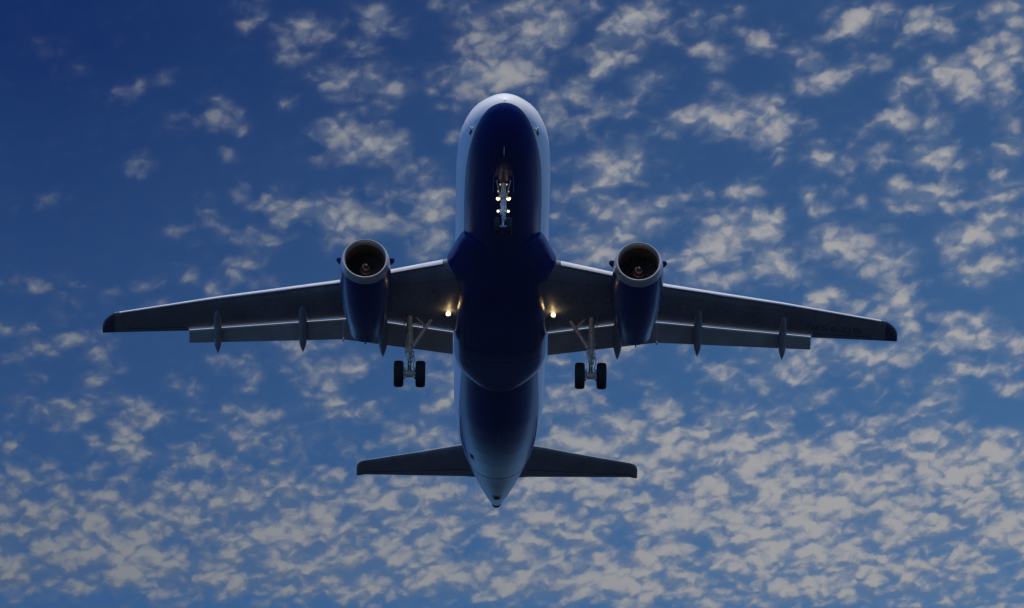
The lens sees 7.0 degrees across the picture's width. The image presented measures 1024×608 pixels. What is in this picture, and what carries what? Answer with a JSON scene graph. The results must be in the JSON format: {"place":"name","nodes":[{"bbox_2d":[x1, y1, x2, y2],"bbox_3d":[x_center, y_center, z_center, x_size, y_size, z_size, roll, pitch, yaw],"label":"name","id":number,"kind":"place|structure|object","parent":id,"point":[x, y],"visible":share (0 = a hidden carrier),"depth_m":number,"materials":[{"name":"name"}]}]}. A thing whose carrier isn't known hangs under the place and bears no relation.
{"place":"outdoors","nodes":[
{"label":"outdoors","id":0,"kind":"place"},
{"bbox_2d":[102,93,896,507],"bbox_3d":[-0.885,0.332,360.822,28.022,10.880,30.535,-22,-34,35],"label":"passenger airplane","id":1,"kind":"object","parent":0,"point":[500,291],"visible":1,"depth_m":355.32,"materials":[{"name":"blue metal"}]},
{"bbox_2d":[0,0,1023,607],"label":"sky","id":2,"kind":"structure","parent":0,"point":[863,158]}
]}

